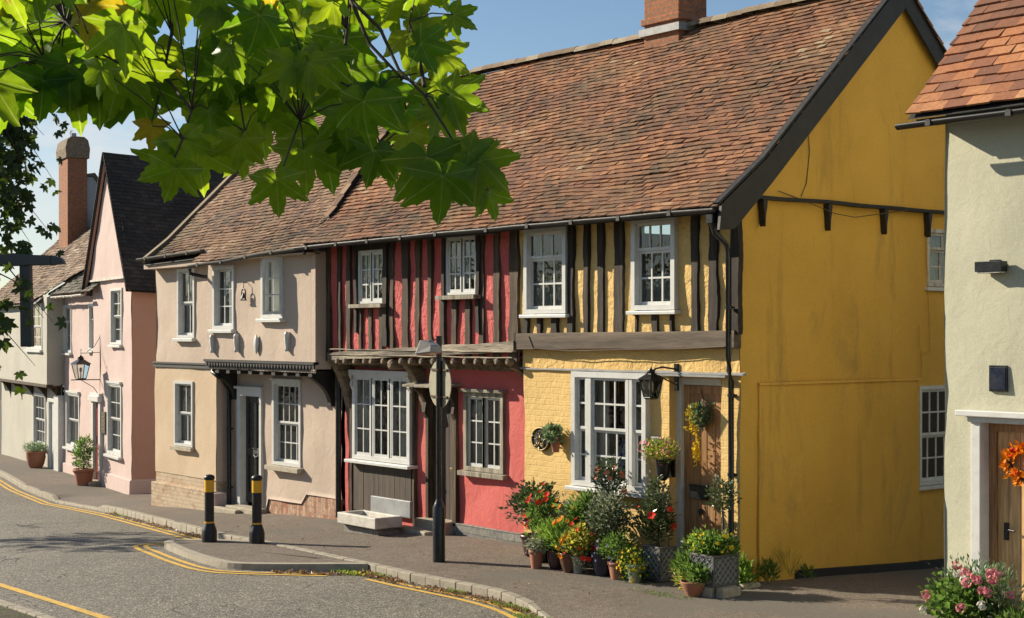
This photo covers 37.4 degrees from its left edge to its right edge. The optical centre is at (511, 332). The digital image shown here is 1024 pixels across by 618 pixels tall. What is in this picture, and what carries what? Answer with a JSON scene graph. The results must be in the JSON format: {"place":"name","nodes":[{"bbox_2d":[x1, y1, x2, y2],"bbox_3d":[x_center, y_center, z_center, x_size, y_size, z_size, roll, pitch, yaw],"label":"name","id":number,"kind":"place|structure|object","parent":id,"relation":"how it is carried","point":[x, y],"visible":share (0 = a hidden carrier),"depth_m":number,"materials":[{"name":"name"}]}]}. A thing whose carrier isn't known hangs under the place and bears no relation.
{"place":"outdoors","nodes":[
{"label":"outdoors","id":0,"kind":"place"},
{"bbox_2d":[0,606,35,617],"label":"verge","id":1,"kind":"structure","parent":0,"point":[6,613],"depth_m":16.95,"materials":[{"name":"green plant"}]},
{"bbox_2d":[0,254,65,346],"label":"street post","id":2,"kind":"object","parent":1,"relation":"on","point":[25,263],"visible":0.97,"depth_m":13.97,"materials":[{"name":"grey metal"}]},
{"bbox_2d":[0,113,68,394],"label":"street tree","id":3,"kind":"object","parent":1,"relation":"on","point":[17,140],"visible":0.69,"depth_m":14.34,"materials":[{"name":"green plant"}]},
{"bbox_2d":[0,0,520,226],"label":"plane tree","id":4,"kind":"object","parent":1,"relation":"on","point":[258,72],"visible":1,"depth_m":4.28,"materials":[{"name":"green plant"}]},
{"bbox_2d":[173,540,352,562],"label":"pavement","id":5,"kind":"structure","parent":0,"point":[237,551],"depth_m":21.51,"materials":[{"name":"concrete"}]},
{"bbox_2d":[202,474,216,542],"bbox_3d":[-4.591,2.660,22.955,0.230,1.026,0.230,0,0,-39],"label":"bollard","id":6,"kind":"object","parent":5,"relation":"on","point":[209,531],"visible":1,"depth_m":22.89,"materials":[{"name":"black plastic"}]},
{"bbox_2d":[249,475,264,543],"bbox_3d":[-3.811,2.633,22.606,0.230,1.026,0.230,0,0,-39],"label":"bollard","id":7,"kind":"object","parent":5,"relation":"on","point":[256,534],"visible":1,"depth_m":22.54,"materials":[{"name":"black plastic"}]},
{"bbox_2d":[0,476,534,617],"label":"road","id":8,"kind":"structure","parent":0,"point":[98,564],"depth_m":19.36,"materials":[{"name":"grey asphalt"}]},
{"bbox_2d":[0,599,55,617],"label":"kerb","id":9,"kind":"structure","parent":8,"relation":"on","point":[21,609],"depth_m":17.24,"materials":[{"name":"stone"}]},
{"bbox_2d":[0,583,110,617],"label":"road markings","id":10,"kind":"object","parent":8,"relation":"on","point":[85,611],"visible":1,"depth_m":18.34,"materials":[{"name":"yellow paint"}]},
{"bbox_2d":[0,480,199,538],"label":"road markings","id":11,"kind":"object","parent":8,"relation":"on","point":[48,503],"visible":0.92,"depth_m":29.84,"materials":[{"name":"yellow paint"}]},
{"bbox_2d":[104,511,201,537],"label":"fallen leaves","id":12,"kind":"object","parent":8,"relation":"on","point":[165,527],"visible":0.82,"depth_m":27.02,"materials":[{"name":"green plant"}]},
{"bbox_2d":[133,543,328,575],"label":"road markings","id":13,"kind":"object","parent":8,"relation":"on","point":[157,556],"visible":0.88,"depth_m":20.93,"materials":[{"name":"yellow paint"}]},
{"bbox_2d":[165,539,367,571],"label":"kerb","id":14,"kind":"structure","parent":8,"relation":"on","point":[176,548],"depth_m":20.39,"materials":[{"name":"stone"}]},
{"bbox_2d":[0,470,550,617],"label":"kerb","id":15,"kind":"structure","parent":8,"relation":"on","point":[506,596],"depth_m":20.03,"materials":[{"name":"stone"}]},
{"bbox_2d":[270,568,402,583],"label":"fallen leaves","id":16,"kind":"object","parent":8,"relation":"on","point":[391,579],"visible":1,"depth_m":19.89,"materials":[{"name":"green plant"}]},
{"bbox_2d":[331,567,357,574],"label":"weeds","id":17,"kind":"object","parent":8,"relation":"on","point":[338,571],"visible":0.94,"depth_m":20.02,"materials":[{"name":"green plant"}]},
{"bbox_2d":[342,568,366,575],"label":"weeds","id":18,"kind":"object","parent":8,"relation":"on","point":[355,572],"visible":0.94,"depth_m":19.84,"materials":[{"name":"green plant"}]},
{"bbox_2d":[365,578,528,617],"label":"road markings","id":19,"kind":"object","parent":8,"relation":"on","point":[502,612],"visible":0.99,"depth_m":17.95,"materials":[{"name":"yellow paint"}]},
{"bbox_2d":[355,570,542,617],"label":"fallen leaves","id":20,"kind":"object","parent":8,"relation":"on","point":[435,587],"visible":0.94,"depth_m":18.12,"materials":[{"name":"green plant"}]},
{"bbox_2d":[446,587,466,594],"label":"weeds","id":21,"kind":"object","parent":8,"relation":"on","point":[456,591],"visible":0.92,"depth_m":18.36,"materials":[{"name":"green plant"}]},
{"bbox_2d":[493,600,528,611],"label":"weeds","id":22,"kind":"object","parent":8,"relation":"on","point":[497,603],"visible":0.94,"depth_m":17.38,"materials":[{"name":"green plant"}]},
{"bbox_2d":[511,612,551,617],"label":"weeds","id":23,"kind":"object","parent":8,"relation":"on","point":[522,615],"visible":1,"depth_m":16.76,"materials":[{"name":"green plant"}]},
{"bbox_2d":[0,400,943,617],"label":"footway","id":24,"kind":"structure","parent":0,"point":[555,594],"depth_m":18.81,"materials":[{"name":"concrete"}]},
{"bbox_2d":[22,440,47,467],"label":"potted plant","id":25,"kind":"object","parent":24,"relation":"on","point":[36,458],"visible":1,"depth_m":42.67,"materials":[{"name":"green plant"}]},
{"bbox_2d":[0,130,97,471],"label":"jettied house","id":26,"kind":"structure","parent":24,"relation":"on","point":[35,412],"depth_m":45.09,"materials":[{"name":"white paint"}]},
{"bbox_2d":[24,303,42,352],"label":"window","id":27,"kind":"structure","parent":26,"relation":"in","point":[37,347],"depth_m":42.66,"materials":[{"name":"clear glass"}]},
{"bbox_2d":[32,393,45,449],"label":"window","id":28,"kind":"structure","parent":26,"relation":"in","point":[39,401],"depth_m":44.36,"materials":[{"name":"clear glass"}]},
{"bbox_2d":[51,402,53,468],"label":"door","id":29,"kind":"structure","parent":26,"relation":"in","point":[52,404],"depth_m":42.56,"materials":[{"name":"white wood"}]},
{"bbox_2d":[47,272,99,474],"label":"cottage","id":30,"kind":"structure","parent":24,"relation":"on","point":[78,304],"depth_m":40.34,"materials":[{"name":"pink paint"}]},
{"bbox_2d":[61,305,72,354],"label":"window","id":31,"kind":"structure","parent":30,"relation":"in","point":[65,307],"depth_m":41.52,"materials":[{"name":"clear glass"}]},
{"bbox_2d":[62,390,79,450],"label":"window","id":32,"kind":"structure","parent":30,"relation":"in","point":[74,394],"depth_m":41.12,"materials":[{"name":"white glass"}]},
{"bbox_2d":[85,303,92,352],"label":"window","id":33,"kind":"structure","parent":30,"relation":"in","point":[90,306],"depth_m":39.01,"materials":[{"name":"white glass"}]},
{"bbox_2d":[71,433,96,485],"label":"potted plant","id":34,"kind":"object","parent":24,"relation":"on","point":[82,476],"visible":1,"depth_m":37.50,"materials":[{"name":"green plant"}]},
{"bbox_2d":[79,463,93,481],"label":"potted plant","id":35,"kind":"object","parent":24,"relation":"on","point":[90,466],"visible":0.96,"depth_m":37.66,"materials":[{"name":"green plant"}]},
{"bbox_2d":[81,152,226,494],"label":"gabled house","id":36,"kind":"structure","parent":24,"relation":"on","point":[133,219],"depth_m":36.33,"materials":[{"name":"pink paint"}]},
{"bbox_2d":[70,337,100,391],"bbox_3d":[-10.614,0.849,37.659,0.724,1.620,0.406,0,0,-39],"label":"wall lantern","id":37,"kind":"object","parent":36,"relation":"attached to","point":[80,360],"depth_m":37.57,"materials":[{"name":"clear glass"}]},
{"bbox_2d":[96,402,97,479],"bbox_3d":[-10.387,2.710,38.000,0.110,1.980,0.538,0,0,-29],"label":"door","id":38,"kind":"structure","parent":36,"relation":"in","point":[96,402],"depth_m":38.14,"materials":[{"name":"red wood"}]},
{"bbox_2d":[101,411,106,433],"bbox_3d":[-10.088,2.215,37.383,0.045,0.525,0.400,0,0,-29],"label":"notice board","id":39,"kind":"object","parent":36,"relation":"attached to","point":[103,422],"visible":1,"depth_m":37.31,"materials":[{"name":"brown wood"}]},
{"bbox_2d":[103,380,122,459],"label":"window","id":40,"kind":"structure","parent":36,"relation":"in","point":[116,452],"depth_m":36.99,"materials":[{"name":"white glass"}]},
{"bbox_2d":[107,288,122,347],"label":"window","id":41,"kind":"structure","parent":36,"relation":"in","point":[113,316],"depth_m":36.79,"materials":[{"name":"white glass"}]},
{"bbox_2d":[136,90,540,519],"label":"jettied house","id":42,"kind":"structure","parent":24,"relation":"on","point":[271,412],"depth_m":27.81,"materials":[{"name":"paint"}]},
{"bbox_2d":[170,381,194,451],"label":"window","id":43,"kind":"structure","parent":42,"relation":"in","point":[186,413],"depth_m":29.66,"materials":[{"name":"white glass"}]},
{"bbox_2d":[172,268,195,341],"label":"window","id":44,"kind":"structure","parent":42,"relation":"in","point":[189,336],"depth_m":29.61,"materials":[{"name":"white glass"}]},
{"bbox_2d":[209,335,214,352],"bbox_3d":[-5.542,0.203,27.946,0.100,0.340,0.105,0,0,-39],"label":"wall ornament","id":45,"kind":"object","parent":42,"relation":"attached to","point":[212,342],"depth_m":27.92,"materials":[{"name":"white paint"}]},
{"bbox_2d":[208,265,235,332],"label":"window","id":46,"kind":"structure","parent":42,"relation":"in","point":[228,324],"depth_m":27.91,"materials":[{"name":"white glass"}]},
{"bbox_2d":[233,334,238,351],"bbox_3d":[-4.967,0.184,27.229,0.100,0.340,0.105,0,0,-39],"label":"wall ornament","id":47,"kind":"object","parent":42,"relation":"attached to","point":[236,341],"depth_m":27.20,"materials":[{"name":"white paint"}]},
{"bbox_2d":[240,282,247,300],"bbox_3d":[-4.769,-0.736,26.955,0.123,0.328,0.180,0,0,-39],"label":"hanging bell","id":48,"kind":"object","parent":42,"relation":"attached to","point":[243,295],"visible":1,"depth_m":26.93,"materials":[{"name":"grey metal"}]},
{"bbox_2d":[246,396,258,501],"bbox_3d":[-4.748,2.163,27.985,0.112,1.974,0.699,0,0,-39],"label":"door","id":49,"kind":"structure","parent":42,"relation":"in","point":[252,403],"depth_m":28.12,"materials":[{"name":"black wood"}]},
{"bbox_2d":[253,335,258,353],"bbox_3d":[-4.509,0.206,26.674,0.075,0.340,0.150,0,0,-39],"label":"wall ornament","id":50,"kind":"object","parent":42,"relation":"attached to","point":[256,343],"depth_m":26.63,"materials":[{"name":"white paint"}]},
{"bbox_2d":[256,256,285,321],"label":"window","id":51,"kind":"structure","parent":42,"relation":"in","point":[277,292],"depth_m":26.27,"materials":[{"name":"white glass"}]},
{"bbox_2d":[264,381,303,473],"bbox_3d":[-3.992,1.660,26.941,0.302,1.602,1.156,0,0,-39],"label":"window","id":52,"kind":"structure","parent":42,"relation":"in","point":[291,441],"depth_m":27.12,"materials":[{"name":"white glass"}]},
{"bbox_2d":[284,332,289,351],"bbox_3d":[-3.845,0.150,25.830,0.100,0.340,0.105,0,0,-39],"label":"wall ornament","id":53,"kind":"object","parent":42,"relation":"attached to","point":[287,340],"depth_m":25.80,"materials":[{"name":"white paint"}]},
{"bbox_2d":[338,495,412,535],"bbox_3d":[-2.130,3.038,23.468,0.560,0.923,1.277,0,0,-39],"label":"stone trough","id":54,"kind":"object","parent":24,"relation":"on","point":[384,515],"visible":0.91,"depth_m":23.36,"materials":[{"name":"grey stone"}]},
{"bbox_2d":[415,336,451,562],"bbox_3d":[-0.986,1.567,20.026,0.434,3.050,0.773,0,0,12],"label":"lamp post","id":55,"kind":"object","parent":24,"relation":"on","point":[440,384],"visible":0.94,"depth_m":20.06,"materials":[{"name":"black metal"}]},
{"bbox_2d":[238,524,672,604],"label":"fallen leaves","id":56,"kind":"object","parent":24,"relation":"on","point":[445,563],"visible":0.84,"depth_m":20.01,"materials":[{"name":"brown plant"}]},
{"bbox_2d":[293,34,660,542],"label":"timber framed house","id":57,"kind":"structure","parent":24,"relation":"on","point":[401,282],"depth_m":23.41,"materials":[{"name":"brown wood"}]},
{"bbox_2d":[348,249,385,307],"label":"window","id":58,"kind":"structure","parent":57,"relation":"in","point":[368,260],"depth_m":24.25,"materials":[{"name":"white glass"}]},
{"bbox_2d":[344,370,417,469],"bbox_3d":[-2.089,1.378,24.503,0.320,1.532,1.842,0,0,-39],"label":"window","id":59,"kind":"structure","parent":57,"relation":"in","point":[367,390],"depth_m":24.53,"materials":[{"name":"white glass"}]},
{"bbox_2d":[442,399,451,519],"bbox_3d":[-0.992,1.897,23.398,0.070,1.967,0.610,0,0,-39],"label":"door","id":60,"kind":"structure","parent":57,"relation":"in","point":[446,411],"depth_m":23.38,"materials":[{"name":"brown wood"}]},
{"bbox_2d":[435,235,480,299],"bbox_3d":[-0.748,-0.962,22.313,0.272,0.946,0.955,0,0,-39],"label":"window","id":61,"kind":"structure","parent":57,"relation":"in","point":[458,249],"depth_m":22.37,"materials":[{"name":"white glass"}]},
{"bbox_2d":[457,392,508,479],"bbox_3d":[-0.395,1.519,22.489,0.222,1.256,1.119,0,0,-39],"label":"window","id":62,"kind":"structure","parent":57,"relation":"in","point":[477,407],"depth_m":22.52,"materials":[{"name":"paint"}]},
{"bbox_2d":[498,477,561,555],"bbox_3d":[0.299,2.476,20.529,0.699,1.065,1.018,0,0,-39],"label":"potted plant","id":63,"kind":"object","parent":24,"relation":"on","point":[517,497],"visible":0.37,"depth_m":20.50,"materials":[{"name":"green plant"}]},
{"bbox_2d":[523,533,550,568],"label":"potted plant","id":64,"kind":"object","parent":24,"relation":"on","point":[535,552],"visible":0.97,"depth_m":19.35,"materials":[{"name":"ceramic"}]},
{"bbox_2d":[521,482,558,562],"bbox_3d":[0.404,2.492,19.906,0.560,1.044,0.563,0,0,-39],"label":"potted plant","id":65,"kind":"object","parent":24,"relation":"on","point":[542,499],"visible":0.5,"depth_m":19.83,"materials":[{"name":"green plant"}]},
{"bbox_2d":[529,514,571,569],"bbox_3d":[0.534,2.660,19.343,0.617,0.716,0.736,0,0,-39],"label":"potted plant","id":66,"kind":"object","parent":24,"relation":"on","point":[554,563],"visible":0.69,"depth_m":19.26,"materials":[{"name":"green plant"}]},
{"bbox_2d":[549,515,582,572],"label":"potted plant","id":67,"kind":"object","parent":24,"relation":"on","point":[567,567],"visible":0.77,"depth_m":19.00,"materials":[{"name":"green plant"}]},
{"bbox_2d":[551,493,585,550],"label":"potted plant","id":68,"kind":"object","parent":24,"relation":"on","point":[559,508],"visible":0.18,"depth_m":19.62,"materials":[{"name":"green plant"}]},
{"bbox_2d":[561,518,598,573],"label":"potted plant","id":69,"kind":"object","parent":24,"relation":"on","point":[580,559],"visible":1,"depth_m":18.88,"materials":[{"name":"yellow plant"}]},
{"bbox_2d":[552,487,615,567],"bbox_3d":[0.929,2.498,19.545,0.873,1.024,1.090,0,0,-39],"label":"potted plant","id":70,"kind":"object","parent":24,"relation":"on","point":[581,506],"visible":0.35,"depth_m":19.40,"materials":[{"name":"green plant"}]},
{"bbox_2d":[580,488,635,575],"bbox_3d":[1.211,2.482,18.874,0.620,1.068,0.851,0,0,-39],"label":"potted plant","id":71,"kind":"object","parent":24,"relation":"on","point":[608,514],"visible":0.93,"depth_m":18.77,"materials":[{"name":"green plant"}]},
{"bbox_2d":[590,455,627,559],"bbox_3d":[1.246,2.273,19.374,0.461,1.469,0.543,0,0,-39],"label":"potted plant","id":72,"kind":"object","parent":24,"relation":"on","point":[611,481],"visible":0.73,"depth_m":19.31,"materials":[{"name":"green plant"}]},
{"bbox_2d":[594,529,640,579],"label":"potted plant","id":73,"kind":"object","parent":24,"relation":"on","point":[619,541],"visible":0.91,"depth_m":18.48,"materials":[{"name":"green plant"}]},
{"bbox_2d":[616,541,652,582],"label":"potted plant","id":74,"kind":"object","parent":24,"relation":"on","point":[640,567],"visible":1,"depth_m":18.25,"materials":[{"name":"green plant"}]},
{"bbox_2d":[614,566,659,582],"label":"ground cover plant","id":75,"kind":"object","parent":24,"relation":"on","point":[643,578],"visible":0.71,"depth_m":18.30,"materials":[{"name":"green plant"}]},
{"bbox_2d":[625,469,680,581],"bbox_3d":[1.749,2.347,18.627,0.634,1.325,0.713,0,0,-39],"label":"lattice planter","id":76,"kind":"object","parent":24,"relation":"on","point":[657,553],"visible":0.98,"depth_m":18.48,"materials":[{"name":"plant"}]},
{"bbox_2d":[632,588,692,599],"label":"moss","id":77,"kind":"object","parent":24,"relation":"on","point":[664,593],"visible":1,"depth_m":17.44,"materials":[{"name":"green plant"}]},
{"bbox_2d":[667,544,703,589],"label":"potted plant","id":78,"kind":"object","parent":24,"relation":"on","point":[683,557],"visible":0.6,"depth_m":17.53,"materials":[{"name":"green plant"}]},
{"bbox_2d":[680,562,717,596],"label":"potted plant","id":79,"kind":"object","parent":24,"relation":"on","point":[694,588],"visible":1,"depth_m":17.22,"materials":[{"name":"green plant"}]},
{"bbox_2d":[468,0,946,581],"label":"timber framed house","id":80,"kind":"structure","parent":24,"relation":"on","point":[776,294],"depth_m":19.54,"materials":[{"name":"paint"}]},
{"bbox_2d":[531,427,549,450],"bbox_3d":[0.392,1.471,20.945,0.085,0.338,0.382,0,0,-39],"label":"wall plaque","id":81,"kind":"object","parent":80,"relation":"attached to","point":[539,444],"depth_m":20.95,"materials":[{"name":"black paint"}]},
{"bbox_2d":[519,226,569,317],"bbox_3d":[0.488,-0.826,20.795,0.212,1.243,0.997,0,0,-39],"label":"window","id":82,"kind":"structure","parent":80,"relation":"in","point":[543,298],"depth_m":20.90,"materials":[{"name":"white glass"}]},
{"bbox_2d":[540,422,564,451],"bbox_3d":[0.554,1.413,20.568,0.300,0.424,0.478,0,0,-11],"label":"wall pot","id":83,"kind":"object","parent":80,"relation":"attached to","point":[552,433],"depth_m":20.52,"materials":[{"name":"ceramic"}]},
{"bbox_2d":[564,371,650,498],"bbox_3d":[1.308,1.312,19.875,0.290,1.589,1.566,0,0,-39],"label":"window","id":84,"kind":"structure","parent":80,"relation":"in","point":[590,430],"depth_m":20.05,"materials":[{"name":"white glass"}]},
{"bbox_2d":[609,440,622,476],"bbox_3d":[1.425,1.698,20.186,0.270,0.533,0.270,0,0,-39],"label":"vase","id":85,"kind":"object","parent":80,"relation":"on","point":[619,450],"visible":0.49,"depth_m":20.13,"materials":[{"name":"ceramic"}]},
{"bbox_2d":[626,217,681,314],"bbox_3d":[1.819,-0.846,19.136,0.212,1.231,0.888,0,0,-39],"label":"window","id":86,"kind":"structure","parent":80,"relation":"in","point":[653,291],"depth_m":19.20,"materials":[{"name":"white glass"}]},
{"bbox_2d":[651,436,661,444],"bbox_3d":[1.828,1.379,19.186,0.051,0.121,0.146,0,0,-39],"label":"meter box","id":87,"kind":"object","parent":80,"relation":"attached to","point":[653,438],"visible":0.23,"depth_m":19.18,"materials":[{"name":"grey metal"}]},
{"bbox_2d":[636,436,679,480],"bbox_3d":[1.851,1.565,18.920,0.470,0.571,0.649,0,0,-39],"label":"wall planter","id":88,"kind":"object","parent":80,"relation":"attached to","point":[665,466],"visible":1,"depth_m":18.87,"materials":[{"name":"yellow plant"}]},
{"bbox_2d":[638,364,678,399],"bbox_3d":[1.822,0.607,18.874,0.462,0.440,0.272,0,0,-39],"label":"wall lantern","id":89,"kind":"object","parent":80,"relation":"attached to","point":[650,381],"depth_m":18.82,"materials":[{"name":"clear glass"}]},
{"bbox_2d":[683,389,715,465],"bbox_3d":[2.338,1.199,18.761,0.269,1.002,0.460,0,0,-39],"label":"hanging plant","id":90,"kind":"object","parent":80,"relation":"attached to","point":[694,408],"depth_m":18.74,"materials":[{"name":"green plant"}]},
{"bbox_2d":[684,385,720,551],"bbox_3d":[2.404,1.777,18.789,0.120,2.246,0.750,0,0,-39],"label":"door","id":91,"kind":"structure","parent":80,"relation":"in","point":[697,513],"depth_m":18.84,"materials":[{"name":"brown wood"}]},
{"bbox_2d":[919,385,944,490],"bbox_3d":[5.800,1.414,20.604,0.990,1.401,0.150,0,0,-39],"label":"window","id":92,"kind":"structure","parent":80,"relation":"in","point":[930,481],"depth_m":20.49,"materials":[{"name":"white wood"}]},
{"bbox_2d":[925,229,943,290],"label":"window","id":93,"kind":"structure","parent":80,"relation":"in","point":[935,243],"depth_m":20.68,"materials":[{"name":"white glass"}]},
{"bbox_2d":[680,524,741,597],"bbox_3d":[2.286,2.641,17.403,0.723,0.842,0.632,0,0,2],"label":"lattice planter","id":94,"kind":"object","parent":24,"relation":"on","point":[725,566],"visible":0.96,"depth_m":17.29,"materials":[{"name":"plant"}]},
{"bbox_2d":[704,474,742,553],"bbox_3d":[2.431,2.120,17.535,0.449,0.986,0.456,0,0,-39],"label":"topiary bush","id":95,"kind":"object","parent":94,"relation":"on","point":[725,490],"visible":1,"depth_m":17.50,"materials":[{"name":"green plant"}]},
{"bbox_2d":[729,581,760,588],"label":"edging stones","id":96,"kind":"object","parent":24,"relation":"on","point":[746,586],"visible":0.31,"depth_m":17.74,"materials":[{"name":"beige stone"}]},
{"bbox_2d":[739,549,758,586],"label":"wall weed","id":97,"kind":"object","parent":24,"relation":"on","point":[745,571],"depth_m":17.78,"materials":[{"name":"green plant"}]},
{"bbox_2d":[753,555,780,583],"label":"wall weed","id":98,"kind":"object","parent":24,"relation":"on","point":[771,566],"depth_m":18.03,"materials":[{"name":"green plant"}]},
{"bbox_2d":[773,542,803,579],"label":"wall weed","id":99,"kind":"object","parent":24,"relation":"on","point":[782,558],"depth_m":18.30,"materials":[{"name":"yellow plant"}]},
{"bbox_2d":[799,562,816,578],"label":"wall weed","id":100,"kind":"object","parent":24,"relation":"on","point":[804,568],"depth_m":18.57,"materials":[{"name":"green plant"}]},
{"bbox_2d":[894,0,1023,609],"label":"rendered house","id":101,"kind":"structure","parent":24,"relation":"on","point":[972,91],"depth_m":15.06,"materials":[{"name":"white paint"}]},
{"bbox_2d":[975,259,1006,273],"bbox_3d":[4.722,-0.650,14.875,0.160,0.140,0.300,0,0,-39],"label":"floodlight","id":102,"kind":"object","parent":101,"relation":"attached to","point":[997,266],"visible":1,"depth_m":14.81,"materials":[{"name":"black metal"}]},
{"bbox_2d":[989,365,1007,391],"bbox_3d":[4.786,0.450,14.888,0.036,0.260,0.200,0,0,-39],"label":"house plate","id":103,"kind":"object","parent":101,"relation":"attached to","point":[998,378],"visible":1,"depth_m":14.87,"materials":[{"name":"metal"}]},
{"bbox_2d":[998,440,1023,486],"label":"door wreath","id":104,"kind":"object","parent":101,"relation":"attached to","point":[1010,455],"depth_m":14.84,"materials":[{"name":"orange plant"}]},
{"bbox_2d":[998,431,1023,609],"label":"door","id":105,"kind":"structure","parent":101,"relation":"in","point":[1010,498],"depth_m":14.95,"materials":[{"name":"brown wood"}]},
{"bbox_2d":[916,552,1023,617],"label":"potted plant","id":106,"kind":"object","parent":24,"relation":"on","point":[967,593],"visible":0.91,"depth_m":13.47,"materials":[{"name":"green plant"}]},
{"bbox_2d":[0,0,977,296],"label":"sky","id":107,"kind":"structure","parent":0,"point":[506,29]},
{"bbox_2d":[618,439,625,480],"bbox_3d":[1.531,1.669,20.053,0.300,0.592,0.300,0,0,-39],"label":"window pane","id":108,"kind":"structure","parent":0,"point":[622,462],"depth_m":19.96,"materials":[{"name":"clear glass"}]},
{"bbox_2d":[991,601,1023,617],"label":"potted plant","id":109,"kind":"object","parent":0,"point":[1019,614],"visible":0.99,"depth_m":13.09,"materials":[{"name":"green plant"}]}
]}

